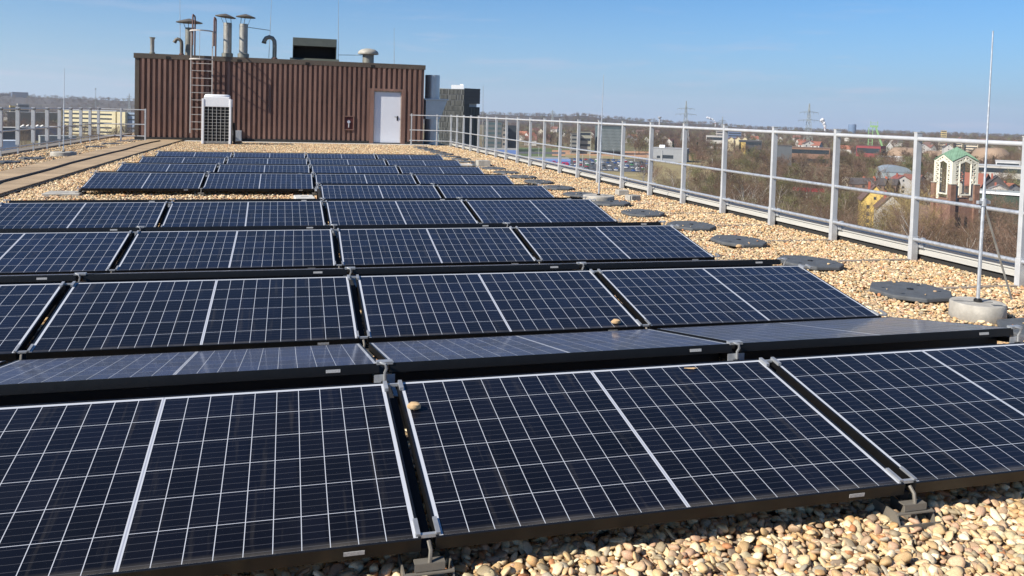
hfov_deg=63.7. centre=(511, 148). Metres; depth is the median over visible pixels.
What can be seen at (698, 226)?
ballast pad
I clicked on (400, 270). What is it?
solar panel
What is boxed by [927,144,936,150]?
house
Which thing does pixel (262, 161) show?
solar panel
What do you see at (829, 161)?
bare tree
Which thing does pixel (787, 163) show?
bare tree
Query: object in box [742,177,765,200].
birch tree
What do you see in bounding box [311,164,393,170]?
solar panel
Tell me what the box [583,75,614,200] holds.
lightning rod
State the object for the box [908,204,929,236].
church aisle
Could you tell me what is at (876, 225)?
bare tree
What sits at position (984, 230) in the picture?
bare tree
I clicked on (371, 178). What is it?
solar panel
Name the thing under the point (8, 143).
shed
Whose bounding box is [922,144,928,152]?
house
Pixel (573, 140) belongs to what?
building
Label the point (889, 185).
bare tree
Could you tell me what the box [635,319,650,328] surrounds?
bracket
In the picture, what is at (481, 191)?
solar panel
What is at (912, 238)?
guardrail
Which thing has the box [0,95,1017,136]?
hills
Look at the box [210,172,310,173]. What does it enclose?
solar panel
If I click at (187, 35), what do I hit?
chimney
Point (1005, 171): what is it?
bare tree
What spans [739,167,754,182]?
bare tree
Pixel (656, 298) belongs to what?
solar panel
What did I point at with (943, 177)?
bare tree
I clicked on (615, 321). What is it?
stone
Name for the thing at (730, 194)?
birch tree
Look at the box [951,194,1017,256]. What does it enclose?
bare tree
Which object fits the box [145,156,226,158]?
solar panel
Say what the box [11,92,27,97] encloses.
hall
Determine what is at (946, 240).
bare tree
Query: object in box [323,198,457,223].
solar panel
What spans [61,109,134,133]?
office building
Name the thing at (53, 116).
hall
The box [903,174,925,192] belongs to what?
house
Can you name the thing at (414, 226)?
solar panel
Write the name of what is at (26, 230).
solar panel
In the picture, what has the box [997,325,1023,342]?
ridge bracket
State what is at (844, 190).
bare tree
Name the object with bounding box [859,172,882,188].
birch tree
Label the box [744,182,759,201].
birch tree
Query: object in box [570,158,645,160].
road
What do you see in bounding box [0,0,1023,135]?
sky
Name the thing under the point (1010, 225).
birch tree
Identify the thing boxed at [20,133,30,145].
bare tree
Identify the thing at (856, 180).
house
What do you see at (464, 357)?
solar panel
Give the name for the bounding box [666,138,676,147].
house
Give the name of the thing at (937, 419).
solar panel
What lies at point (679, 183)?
bare tree
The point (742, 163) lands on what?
bare tree
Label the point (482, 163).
concrete block
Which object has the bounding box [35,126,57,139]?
hall
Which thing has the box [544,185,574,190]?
ballast pad
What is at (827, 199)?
bare tree
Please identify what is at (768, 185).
birch tree
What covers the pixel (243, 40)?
chimney
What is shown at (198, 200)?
solar panel
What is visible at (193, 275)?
solar panel
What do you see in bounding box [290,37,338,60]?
air intake hood
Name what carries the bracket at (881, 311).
on the apartment block
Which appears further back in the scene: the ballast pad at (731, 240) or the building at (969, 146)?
the building at (969, 146)
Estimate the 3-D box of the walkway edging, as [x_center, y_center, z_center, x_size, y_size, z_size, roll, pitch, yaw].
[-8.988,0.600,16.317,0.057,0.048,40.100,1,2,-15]
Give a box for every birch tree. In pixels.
[632,157,660,180]
[644,162,662,183]
[664,168,678,186]
[686,166,696,186]
[702,189,743,199]
[719,163,739,179]
[726,169,757,200]
[729,187,741,199]
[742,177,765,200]
[744,162,767,182]
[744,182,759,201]
[754,181,779,204]
[769,182,793,206]
[806,197,830,217]
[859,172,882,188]
[883,201,946,239]
[920,180,930,195]
[943,227,1004,251]
[977,242,1015,257]
[990,215,1017,253]
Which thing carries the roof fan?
on the wall at (291, 100)
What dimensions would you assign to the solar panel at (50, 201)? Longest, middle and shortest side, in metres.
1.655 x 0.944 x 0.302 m
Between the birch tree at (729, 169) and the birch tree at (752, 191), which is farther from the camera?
the birch tree at (729, 169)
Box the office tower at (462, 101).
[439,84,479,145]
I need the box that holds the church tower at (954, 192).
[928,147,980,248]
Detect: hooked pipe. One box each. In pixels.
[173,37,183,54]
[262,35,276,58]
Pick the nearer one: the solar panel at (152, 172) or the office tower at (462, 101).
the solar panel at (152, 172)
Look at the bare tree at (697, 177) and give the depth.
447.30 m
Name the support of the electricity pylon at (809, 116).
on the ground
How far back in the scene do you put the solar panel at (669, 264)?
6.38 m
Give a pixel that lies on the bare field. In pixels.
(636, 153)
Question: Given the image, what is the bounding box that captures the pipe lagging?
[232,123,241,143]
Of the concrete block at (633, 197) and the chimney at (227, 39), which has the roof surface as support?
the concrete block at (633, 197)
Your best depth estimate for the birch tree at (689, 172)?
468.50 m
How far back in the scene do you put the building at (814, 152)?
759.25 m
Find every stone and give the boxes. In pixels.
[407,402,420,409]
[611,319,620,323]
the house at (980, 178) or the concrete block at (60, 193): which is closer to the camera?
the concrete block at (60, 193)
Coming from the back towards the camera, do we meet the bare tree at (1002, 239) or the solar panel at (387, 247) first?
the bare tree at (1002, 239)
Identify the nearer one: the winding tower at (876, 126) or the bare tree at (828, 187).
the bare tree at (828, 187)
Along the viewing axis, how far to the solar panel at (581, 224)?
8.45 m
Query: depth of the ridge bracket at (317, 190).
11.91 m
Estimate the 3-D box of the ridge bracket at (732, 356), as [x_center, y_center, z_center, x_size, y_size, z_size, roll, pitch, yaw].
[1.116,1.177,3.897,0.090,0.478,2.054,1,2,-15]
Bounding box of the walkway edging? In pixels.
[0,140,183,197]
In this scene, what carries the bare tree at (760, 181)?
on the ground
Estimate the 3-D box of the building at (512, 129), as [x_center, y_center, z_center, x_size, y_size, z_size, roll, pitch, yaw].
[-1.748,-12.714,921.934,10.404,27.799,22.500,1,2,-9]
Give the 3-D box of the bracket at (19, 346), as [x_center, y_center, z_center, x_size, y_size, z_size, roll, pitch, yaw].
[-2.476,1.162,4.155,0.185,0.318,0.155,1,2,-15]
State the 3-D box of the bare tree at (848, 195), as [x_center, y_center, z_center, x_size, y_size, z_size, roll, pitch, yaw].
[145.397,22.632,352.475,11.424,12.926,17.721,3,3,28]
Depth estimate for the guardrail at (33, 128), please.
27.80 m
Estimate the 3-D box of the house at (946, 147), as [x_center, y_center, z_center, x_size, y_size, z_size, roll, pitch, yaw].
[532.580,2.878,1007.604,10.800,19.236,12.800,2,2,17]
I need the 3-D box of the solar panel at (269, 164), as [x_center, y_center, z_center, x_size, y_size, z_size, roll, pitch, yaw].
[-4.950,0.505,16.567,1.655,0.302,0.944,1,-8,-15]
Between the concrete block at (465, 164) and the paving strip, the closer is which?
the concrete block at (465, 164)
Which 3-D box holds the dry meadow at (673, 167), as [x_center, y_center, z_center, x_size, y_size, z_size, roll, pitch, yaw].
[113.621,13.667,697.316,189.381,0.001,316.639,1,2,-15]
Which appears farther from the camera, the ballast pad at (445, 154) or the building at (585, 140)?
the building at (585, 140)
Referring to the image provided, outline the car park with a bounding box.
[570,160,646,171]
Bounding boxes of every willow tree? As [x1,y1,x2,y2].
[862,182,940,238]
[872,176,953,235]
[924,212,969,244]
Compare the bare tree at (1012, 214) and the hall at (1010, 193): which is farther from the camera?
the hall at (1010, 193)
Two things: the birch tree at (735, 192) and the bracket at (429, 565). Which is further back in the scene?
the birch tree at (735, 192)
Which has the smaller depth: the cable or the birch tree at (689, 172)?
the cable
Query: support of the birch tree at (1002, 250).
on the ground
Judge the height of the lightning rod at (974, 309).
2.334 m
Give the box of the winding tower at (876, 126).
[868,124,882,145]
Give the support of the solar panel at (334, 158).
attached to the ridge bracket
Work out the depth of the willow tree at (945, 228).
229.34 m
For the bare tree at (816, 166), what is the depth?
586.02 m
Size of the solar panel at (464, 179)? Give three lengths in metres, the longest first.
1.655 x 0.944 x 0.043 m
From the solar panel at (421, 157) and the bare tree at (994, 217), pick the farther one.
the bare tree at (994, 217)
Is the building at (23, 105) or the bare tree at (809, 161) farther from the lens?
the building at (23, 105)
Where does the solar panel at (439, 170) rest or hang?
on the low bracket
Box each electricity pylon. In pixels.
[126,93,131,111]
[677,101,695,141]
[803,103,819,140]
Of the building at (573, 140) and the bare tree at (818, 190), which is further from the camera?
the building at (573, 140)
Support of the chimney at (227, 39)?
on the wall at (291, 100)
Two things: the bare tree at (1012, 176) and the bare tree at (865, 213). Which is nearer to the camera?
the bare tree at (865, 213)
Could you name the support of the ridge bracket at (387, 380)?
on the apartment block
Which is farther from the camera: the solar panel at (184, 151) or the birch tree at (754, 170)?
the birch tree at (754, 170)
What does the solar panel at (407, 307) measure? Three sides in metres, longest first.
1.655 x 0.944 x 0.043 m
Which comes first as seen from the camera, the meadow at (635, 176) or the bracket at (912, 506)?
the bracket at (912, 506)
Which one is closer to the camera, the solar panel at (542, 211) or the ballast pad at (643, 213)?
the solar panel at (542, 211)
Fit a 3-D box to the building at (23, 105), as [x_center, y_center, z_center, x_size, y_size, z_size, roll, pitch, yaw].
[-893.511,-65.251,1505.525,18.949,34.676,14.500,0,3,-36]
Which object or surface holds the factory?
on the ground
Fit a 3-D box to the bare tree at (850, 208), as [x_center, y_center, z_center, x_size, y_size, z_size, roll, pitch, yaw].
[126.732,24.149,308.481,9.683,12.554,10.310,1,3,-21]
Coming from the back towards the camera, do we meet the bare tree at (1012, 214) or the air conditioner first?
the bare tree at (1012, 214)
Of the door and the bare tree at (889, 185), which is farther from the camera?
the bare tree at (889, 185)
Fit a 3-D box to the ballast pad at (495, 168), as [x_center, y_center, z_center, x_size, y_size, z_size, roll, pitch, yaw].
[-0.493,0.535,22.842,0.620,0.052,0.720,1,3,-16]
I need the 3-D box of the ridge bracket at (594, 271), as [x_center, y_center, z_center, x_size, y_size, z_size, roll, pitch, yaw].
[0.548,1.085,6.030,0.090,0.478,2.054,1,2,-15]
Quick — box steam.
[820,118,825,127]
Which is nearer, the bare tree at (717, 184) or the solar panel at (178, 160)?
the solar panel at (178, 160)
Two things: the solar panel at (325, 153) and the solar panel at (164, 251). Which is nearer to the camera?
the solar panel at (164, 251)
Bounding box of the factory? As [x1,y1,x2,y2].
[3,125,43,140]
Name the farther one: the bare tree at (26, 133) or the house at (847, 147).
the house at (847, 147)
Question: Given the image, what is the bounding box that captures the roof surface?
[6,133,1023,575]
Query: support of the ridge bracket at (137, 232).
on the apartment block
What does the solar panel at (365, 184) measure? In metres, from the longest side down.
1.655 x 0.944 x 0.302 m
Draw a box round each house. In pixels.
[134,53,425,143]
[524,136,536,145]
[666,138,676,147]
[728,137,733,150]
[735,137,740,145]
[798,140,822,146]
[801,139,814,146]
[844,145,855,153]
[848,176,865,198]
[856,145,885,156]
[857,182,883,227]
[859,176,888,194]
[873,191,904,232]
[879,176,900,199]
[891,173,911,194]
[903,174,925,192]
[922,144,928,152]
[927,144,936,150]
[942,143,952,153]
[961,171,990,190]
[986,173,1007,188]
[988,182,1008,189]
[1004,181,1019,190]
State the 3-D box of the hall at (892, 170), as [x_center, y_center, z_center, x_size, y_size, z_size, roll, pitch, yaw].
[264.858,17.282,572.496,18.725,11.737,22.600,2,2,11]
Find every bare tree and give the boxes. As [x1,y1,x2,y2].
[14,126,29,147]
[20,123,30,144]
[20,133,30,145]
[661,174,677,186]
[672,175,690,188]
[689,167,708,189]
[698,179,734,198]
[699,156,713,187]
[705,180,726,193]
[710,165,728,192]
[711,158,733,176]
[729,156,754,170]
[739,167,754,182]
[747,174,768,195]
[749,192,782,209]
[749,194,781,207]
[750,180,784,206]
[756,180,785,197]
[767,183,790,209]
[768,177,803,208]
[776,159,799,176]
[777,194,810,212]
[778,171,809,202]
[786,169,800,179]
[788,176,806,201]
[789,155,800,169]
[791,186,805,209]
[795,191,823,215]
[796,152,811,174]
[798,168,823,196]
[799,175,821,198]
[801,154,818,167]
[802,189,848,213]
[802,193,840,219]
[805,199,844,218]
[808,174,838,204]
[810,161,821,174]
[816,178,864,219]
[820,179,845,193]
[821,209,856,220]
[825,151,832,170]
[825,203,859,225]
[828,192,854,217]
[837,209,873,227]
[838,198,882,226]
[839,168,855,185]
[839,189,857,216]
[841,200,859,221]
[854,194,888,228]
[856,218,892,229]
[865,209,932,238]
[875,195,957,241]
[881,174,898,192]
[889,201,932,238]
[903,197,966,245]
[921,172,943,196]
[923,222,986,251]
[925,194,1001,252]
[926,168,948,187]
[939,208,970,245]
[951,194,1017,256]
[956,210,996,248]
[978,198,1008,242]
[978,200,999,241]
[983,213,1017,256]
[984,212,1017,250]
[986,186,1017,226]
[993,168,1012,182]
[996,179,1012,189]
[997,199,1018,226]
[1000,196,1019,227]
[1001,168,1018,179]
[1002,171,1020,182]
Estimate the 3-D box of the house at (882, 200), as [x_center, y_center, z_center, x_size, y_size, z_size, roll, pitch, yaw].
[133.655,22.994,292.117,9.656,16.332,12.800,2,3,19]
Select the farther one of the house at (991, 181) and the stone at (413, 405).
the house at (991, 181)
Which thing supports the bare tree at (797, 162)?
on the ground
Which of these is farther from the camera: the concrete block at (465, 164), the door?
the door
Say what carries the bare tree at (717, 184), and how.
on the ground
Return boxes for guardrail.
[0,107,145,156]
[409,113,1023,291]
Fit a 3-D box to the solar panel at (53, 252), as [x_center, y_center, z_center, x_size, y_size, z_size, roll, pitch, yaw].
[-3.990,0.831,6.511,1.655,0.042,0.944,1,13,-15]
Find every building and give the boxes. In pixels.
[9,105,15,111]
[17,104,28,111]
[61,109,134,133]
[483,121,502,147]
[502,128,507,147]
[508,125,516,147]
[570,133,576,153]
[580,131,591,153]
[595,125,621,153]
[706,135,721,148]
[716,131,722,135]
[728,131,740,142]
[777,145,791,165]
[792,146,830,166]
[940,130,946,137]
[964,144,977,151]
[978,164,1020,182]
[995,160,1020,165]
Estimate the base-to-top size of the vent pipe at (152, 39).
0.786 m
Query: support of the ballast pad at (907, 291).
on the roof surface
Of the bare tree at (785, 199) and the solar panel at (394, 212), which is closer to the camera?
the solar panel at (394, 212)
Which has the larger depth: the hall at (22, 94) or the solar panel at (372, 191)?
the hall at (22, 94)
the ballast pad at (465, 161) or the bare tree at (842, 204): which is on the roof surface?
the ballast pad at (465, 161)
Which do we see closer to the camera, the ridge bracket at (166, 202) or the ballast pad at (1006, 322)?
the ballast pad at (1006, 322)
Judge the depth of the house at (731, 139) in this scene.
1081.61 m
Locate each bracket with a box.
[13,344,33,359]
[19,272,89,359]
[106,266,118,272]
[112,226,144,272]
[159,198,174,226]
[195,187,206,197]
[200,171,210,191]
[311,172,315,192]
[315,183,321,199]
[319,198,327,224]
[330,224,340,267]
[334,261,343,267]
[343,267,365,348]
[356,330,375,359]
[374,359,432,556]
[398,516,456,575]
[503,222,538,263]
[576,262,643,328]
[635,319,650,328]
[719,340,908,499]
[772,258,811,268]
[871,309,887,315]
[871,466,941,530]
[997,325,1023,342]
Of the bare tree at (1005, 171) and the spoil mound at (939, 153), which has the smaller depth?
the bare tree at (1005, 171)
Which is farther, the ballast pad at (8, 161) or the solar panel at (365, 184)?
the ballast pad at (8, 161)
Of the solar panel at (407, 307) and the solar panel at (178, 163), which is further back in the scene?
the solar panel at (178, 163)
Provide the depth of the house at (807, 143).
801.35 m
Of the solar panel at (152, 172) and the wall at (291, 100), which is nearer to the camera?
the solar panel at (152, 172)
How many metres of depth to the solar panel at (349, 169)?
16.07 m
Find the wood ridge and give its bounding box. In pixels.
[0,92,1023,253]
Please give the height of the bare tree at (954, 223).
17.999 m
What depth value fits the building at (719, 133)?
1501.59 m
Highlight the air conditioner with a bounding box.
[201,94,232,143]
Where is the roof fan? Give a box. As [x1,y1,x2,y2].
[358,48,378,62]
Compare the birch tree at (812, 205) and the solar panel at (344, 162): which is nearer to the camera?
the solar panel at (344, 162)
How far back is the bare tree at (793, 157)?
661.87 m
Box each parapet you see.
[2,133,131,155]
[452,143,1014,283]
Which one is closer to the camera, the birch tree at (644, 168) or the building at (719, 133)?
the birch tree at (644, 168)
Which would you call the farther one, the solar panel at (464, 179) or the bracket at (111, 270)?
the solar panel at (464, 179)
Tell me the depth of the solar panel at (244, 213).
9.09 m
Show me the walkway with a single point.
(24, 182)
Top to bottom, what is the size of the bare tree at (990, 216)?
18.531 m
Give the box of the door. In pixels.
[373,91,400,143]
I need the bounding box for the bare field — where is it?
[552,150,707,158]
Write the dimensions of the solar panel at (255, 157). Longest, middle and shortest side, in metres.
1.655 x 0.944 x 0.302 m
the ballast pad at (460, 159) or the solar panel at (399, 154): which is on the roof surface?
the ballast pad at (460, 159)
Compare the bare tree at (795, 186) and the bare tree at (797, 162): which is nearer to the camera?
the bare tree at (795, 186)
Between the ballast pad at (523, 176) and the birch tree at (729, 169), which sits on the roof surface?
the ballast pad at (523, 176)
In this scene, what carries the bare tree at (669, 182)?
on the ground
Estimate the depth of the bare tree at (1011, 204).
308.36 m
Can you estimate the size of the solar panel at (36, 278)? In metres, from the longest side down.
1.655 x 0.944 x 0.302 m
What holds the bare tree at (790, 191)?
on the ground
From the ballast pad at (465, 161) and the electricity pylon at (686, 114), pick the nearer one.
the ballast pad at (465, 161)
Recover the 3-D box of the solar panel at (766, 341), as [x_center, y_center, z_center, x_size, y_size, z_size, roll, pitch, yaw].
[1.788,1.168,4.663,1.655,0.302,0.944,1,-8,-15]
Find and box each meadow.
[519,147,706,160]
[565,155,750,179]
[613,174,657,183]
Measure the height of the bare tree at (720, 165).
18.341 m
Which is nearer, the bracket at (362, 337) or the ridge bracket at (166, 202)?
the bracket at (362, 337)
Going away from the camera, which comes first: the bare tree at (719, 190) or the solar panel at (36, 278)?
the solar panel at (36, 278)
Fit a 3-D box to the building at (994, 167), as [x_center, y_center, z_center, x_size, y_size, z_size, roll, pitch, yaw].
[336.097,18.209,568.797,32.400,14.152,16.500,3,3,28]
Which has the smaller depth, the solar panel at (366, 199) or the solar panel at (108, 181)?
the solar panel at (366, 199)
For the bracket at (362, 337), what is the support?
on the apartment block
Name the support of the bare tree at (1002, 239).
on the ground
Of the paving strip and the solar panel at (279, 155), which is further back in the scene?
the paving strip
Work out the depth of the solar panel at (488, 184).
12.81 m
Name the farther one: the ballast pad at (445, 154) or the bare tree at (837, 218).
the bare tree at (837, 218)
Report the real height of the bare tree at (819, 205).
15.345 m
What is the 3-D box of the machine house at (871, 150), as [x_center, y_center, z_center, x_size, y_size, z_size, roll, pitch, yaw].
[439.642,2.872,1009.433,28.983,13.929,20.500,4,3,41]
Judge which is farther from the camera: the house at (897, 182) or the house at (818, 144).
the house at (818, 144)
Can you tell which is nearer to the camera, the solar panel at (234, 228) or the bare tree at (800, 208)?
the solar panel at (234, 228)
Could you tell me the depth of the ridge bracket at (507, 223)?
8.00 m
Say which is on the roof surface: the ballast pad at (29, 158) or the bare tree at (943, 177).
the ballast pad at (29, 158)
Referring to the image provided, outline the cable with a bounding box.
[0,140,159,182]
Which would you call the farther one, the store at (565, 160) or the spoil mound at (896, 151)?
the spoil mound at (896, 151)
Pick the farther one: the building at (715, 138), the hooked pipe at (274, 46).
the building at (715, 138)
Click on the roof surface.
(752, 543)
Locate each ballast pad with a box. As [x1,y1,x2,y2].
[0,160,20,163]
[18,157,45,159]
[435,153,453,155]
[451,158,470,159]
[459,160,475,162]
[482,167,505,169]
[493,170,518,173]
[510,175,536,178]
[524,179,553,183]
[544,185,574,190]
[563,192,595,196]
[592,200,630,206]
[621,209,664,217]
[667,221,715,230]
[710,235,766,247]
[778,255,843,270]
[870,281,951,302]
[996,317,1023,339]
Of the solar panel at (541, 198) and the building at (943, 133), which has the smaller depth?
the solar panel at (541, 198)
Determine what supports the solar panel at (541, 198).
attached to the ridge bracket
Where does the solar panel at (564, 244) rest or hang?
on the low bracket
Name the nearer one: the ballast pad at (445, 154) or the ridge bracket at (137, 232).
the ridge bracket at (137, 232)
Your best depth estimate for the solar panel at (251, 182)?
13.23 m
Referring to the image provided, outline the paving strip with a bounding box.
[186,140,425,145]
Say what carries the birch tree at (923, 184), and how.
on the ground
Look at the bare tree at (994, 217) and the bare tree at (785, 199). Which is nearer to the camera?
the bare tree at (994, 217)
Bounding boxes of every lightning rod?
[50,105,76,156]
[338,0,338,39]
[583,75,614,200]
[948,31,1012,324]
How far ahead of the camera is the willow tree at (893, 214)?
224.70 m
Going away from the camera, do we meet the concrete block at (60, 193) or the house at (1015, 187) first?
the concrete block at (60, 193)
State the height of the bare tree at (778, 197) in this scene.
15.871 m
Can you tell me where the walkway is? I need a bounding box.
[0,139,181,194]
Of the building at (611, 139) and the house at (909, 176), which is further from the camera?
the building at (611, 139)
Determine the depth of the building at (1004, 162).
622.29 m
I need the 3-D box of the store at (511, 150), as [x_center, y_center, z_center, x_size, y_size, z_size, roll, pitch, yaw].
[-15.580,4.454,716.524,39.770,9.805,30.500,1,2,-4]
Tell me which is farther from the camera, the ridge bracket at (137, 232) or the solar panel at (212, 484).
the ridge bracket at (137, 232)
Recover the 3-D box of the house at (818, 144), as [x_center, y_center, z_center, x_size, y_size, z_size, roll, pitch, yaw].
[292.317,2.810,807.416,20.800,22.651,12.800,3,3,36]
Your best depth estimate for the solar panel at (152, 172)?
13.52 m
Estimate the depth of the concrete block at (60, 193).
12.09 m
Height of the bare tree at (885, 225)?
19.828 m
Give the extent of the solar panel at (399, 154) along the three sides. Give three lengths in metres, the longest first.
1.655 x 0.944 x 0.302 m
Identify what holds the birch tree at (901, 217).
on the ground
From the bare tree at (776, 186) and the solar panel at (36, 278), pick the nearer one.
the solar panel at (36, 278)
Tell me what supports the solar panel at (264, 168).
on the low bracket
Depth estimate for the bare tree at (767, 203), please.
271.77 m
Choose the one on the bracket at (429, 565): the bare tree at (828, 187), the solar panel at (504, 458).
the solar panel at (504, 458)
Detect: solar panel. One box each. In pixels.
[0,202,166,228]
[0,227,142,258]
[0,231,131,274]
[0,273,97,316]
[0,283,65,360]
[0,343,378,405]
[0,382,420,575]
[9,199,171,222]
[26,276,358,359]
[81,172,205,190]
[83,268,346,281]
[99,171,207,186]
[115,229,335,272]
[117,163,216,172]
[126,162,218,171]
[139,157,225,162]
[143,225,330,230]
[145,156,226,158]
[156,152,231,156]
[160,151,233,153]
[162,201,324,226]
[174,199,319,201]
[203,173,312,190]
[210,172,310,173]
[217,164,309,172]
[221,163,307,164]
[226,158,306,163]
[229,157,305,158]
[233,153,304,157]
[235,152,271,152]
[306,153,345,154]
[307,154,375,159]
[309,159,385,166]
[310,158,382,159]
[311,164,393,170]
[311,165,398,173]
[314,173,409,186]
[315,174,416,186]
[319,183,430,199]
[320,185,441,199]
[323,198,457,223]
[325,200,478,227]
[332,223,504,255]
[337,227,536,267]
[347,263,578,309]
[356,270,642,344]
[369,329,731,428]
[375,154,419,157]
[376,154,443,159]
[385,159,455,164]
[386,160,461,165]
[397,165,475,172]
[397,359,904,549]
[398,166,483,174]
[412,173,502,182]
[415,175,513,184]
[433,184,537,197]
[437,185,553,198]
[458,197,582,221]
[465,199,617,223]
[504,222,660,252]
[515,225,714,262]
[549,259,780,298]
[596,265,880,329]
[657,317,1013,359]
[769,342,1023,492]
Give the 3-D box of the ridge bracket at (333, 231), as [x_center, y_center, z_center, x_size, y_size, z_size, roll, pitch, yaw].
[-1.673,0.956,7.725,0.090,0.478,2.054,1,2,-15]
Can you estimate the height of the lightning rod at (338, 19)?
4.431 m
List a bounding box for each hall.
[7,111,57,126]
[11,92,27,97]
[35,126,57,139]
[739,140,761,153]
[875,164,911,177]
[979,189,1019,223]
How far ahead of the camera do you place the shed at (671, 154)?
762.06 m
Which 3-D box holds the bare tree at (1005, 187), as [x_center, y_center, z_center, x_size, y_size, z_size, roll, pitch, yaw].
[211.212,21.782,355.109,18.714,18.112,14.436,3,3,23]
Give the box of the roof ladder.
[189,14,216,132]
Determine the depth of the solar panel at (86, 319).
4.70 m
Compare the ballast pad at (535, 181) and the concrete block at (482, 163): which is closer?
the ballast pad at (535, 181)
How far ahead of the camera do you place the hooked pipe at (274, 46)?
37.51 m
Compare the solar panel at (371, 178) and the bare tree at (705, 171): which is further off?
the bare tree at (705, 171)
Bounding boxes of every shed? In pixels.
[2,140,16,150]
[38,135,76,144]
[653,145,688,162]
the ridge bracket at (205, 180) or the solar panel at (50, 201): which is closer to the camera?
the solar panel at (50, 201)
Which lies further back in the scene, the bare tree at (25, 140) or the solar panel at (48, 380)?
the bare tree at (25, 140)
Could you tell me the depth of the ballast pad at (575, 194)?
15.85 m
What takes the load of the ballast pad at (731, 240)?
on the roof surface
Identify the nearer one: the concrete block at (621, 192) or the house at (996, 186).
the concrete block at (621, 192)
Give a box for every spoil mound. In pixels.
[885,147,926,158]
[924,150,941,157]
[971,147,1010,160]
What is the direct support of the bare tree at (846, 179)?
on the ground
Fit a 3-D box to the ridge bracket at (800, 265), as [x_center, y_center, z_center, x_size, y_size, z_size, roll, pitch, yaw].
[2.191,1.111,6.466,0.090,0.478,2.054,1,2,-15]
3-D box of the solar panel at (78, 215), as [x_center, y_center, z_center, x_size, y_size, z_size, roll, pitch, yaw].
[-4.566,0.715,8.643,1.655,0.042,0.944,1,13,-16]
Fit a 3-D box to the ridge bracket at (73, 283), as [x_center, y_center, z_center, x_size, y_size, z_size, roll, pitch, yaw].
[-2.738,1.033,5.157,0.090,0.478,2.054,1,2,-15]
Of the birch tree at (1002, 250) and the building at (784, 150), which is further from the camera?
the building at (784, 150)
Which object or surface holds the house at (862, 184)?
on the ground
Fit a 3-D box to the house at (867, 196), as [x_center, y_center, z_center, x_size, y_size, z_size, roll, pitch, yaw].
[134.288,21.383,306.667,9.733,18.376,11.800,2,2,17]
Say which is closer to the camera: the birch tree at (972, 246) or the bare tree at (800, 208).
the birch tree at (972, 246)
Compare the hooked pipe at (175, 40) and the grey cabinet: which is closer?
the grey cabinet
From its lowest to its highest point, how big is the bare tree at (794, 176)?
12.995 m
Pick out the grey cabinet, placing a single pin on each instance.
(238, 135)
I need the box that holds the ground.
[5,123,1022,257]
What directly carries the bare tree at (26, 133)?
on the ground
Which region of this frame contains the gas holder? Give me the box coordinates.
[848,124,855,133]
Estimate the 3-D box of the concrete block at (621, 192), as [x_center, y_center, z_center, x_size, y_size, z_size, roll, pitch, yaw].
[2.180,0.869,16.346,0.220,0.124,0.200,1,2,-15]
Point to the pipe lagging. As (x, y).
(234, 136)
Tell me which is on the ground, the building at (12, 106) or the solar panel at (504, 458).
the building at (12, 106)
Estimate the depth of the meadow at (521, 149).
912.02 m
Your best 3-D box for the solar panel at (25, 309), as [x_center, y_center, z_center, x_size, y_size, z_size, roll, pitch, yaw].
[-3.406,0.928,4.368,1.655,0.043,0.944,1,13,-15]
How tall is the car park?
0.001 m
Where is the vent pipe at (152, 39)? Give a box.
[149,37,155,53]
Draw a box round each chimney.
[176,19,202,54]
[215,14,235,56]
[236,14,255,57]
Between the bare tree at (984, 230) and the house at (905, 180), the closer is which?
the bare tree at (984, 230)
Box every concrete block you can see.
[42,191,85,196]
[293,195,314,198]
[460,163,472,165]
[476,160,489,166]
[615,189,628,194]
[625,195,640,200]
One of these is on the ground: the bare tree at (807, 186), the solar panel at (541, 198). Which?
the bare tree at (807, 186)
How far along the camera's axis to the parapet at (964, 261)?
11.14 m
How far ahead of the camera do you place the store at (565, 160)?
561.46 m
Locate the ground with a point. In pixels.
(627, 148)
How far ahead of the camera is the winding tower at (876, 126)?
1039.51 m
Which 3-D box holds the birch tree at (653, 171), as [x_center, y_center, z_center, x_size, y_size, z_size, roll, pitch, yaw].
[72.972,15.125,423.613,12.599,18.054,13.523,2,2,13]
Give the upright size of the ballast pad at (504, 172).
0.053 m
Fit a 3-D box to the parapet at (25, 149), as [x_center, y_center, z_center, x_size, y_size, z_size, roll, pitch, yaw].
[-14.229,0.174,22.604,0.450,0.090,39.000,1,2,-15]
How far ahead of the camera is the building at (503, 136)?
881.12 m
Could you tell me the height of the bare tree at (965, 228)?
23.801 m
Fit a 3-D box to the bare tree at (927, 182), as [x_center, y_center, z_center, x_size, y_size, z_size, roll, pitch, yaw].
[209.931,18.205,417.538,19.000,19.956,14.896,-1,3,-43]
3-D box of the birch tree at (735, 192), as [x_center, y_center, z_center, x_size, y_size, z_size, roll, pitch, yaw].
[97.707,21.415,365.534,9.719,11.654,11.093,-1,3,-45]
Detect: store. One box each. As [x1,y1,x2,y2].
[483,147,515,153]
[526,156,570,165]
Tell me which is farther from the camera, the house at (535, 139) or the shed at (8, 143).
the house at (535, 139)
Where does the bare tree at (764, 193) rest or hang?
on the ground
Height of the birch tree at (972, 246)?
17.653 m
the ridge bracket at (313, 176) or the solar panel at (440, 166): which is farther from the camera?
the solar panel at (440, 166)
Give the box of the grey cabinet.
[235,130,241,140]
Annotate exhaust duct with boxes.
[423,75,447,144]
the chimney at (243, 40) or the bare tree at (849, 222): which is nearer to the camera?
the chimney at (243, 40)
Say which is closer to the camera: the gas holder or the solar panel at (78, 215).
the solar panel at (78, 215)
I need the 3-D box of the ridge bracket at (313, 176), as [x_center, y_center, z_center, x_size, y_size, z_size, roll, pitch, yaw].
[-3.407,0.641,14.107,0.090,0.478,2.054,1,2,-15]

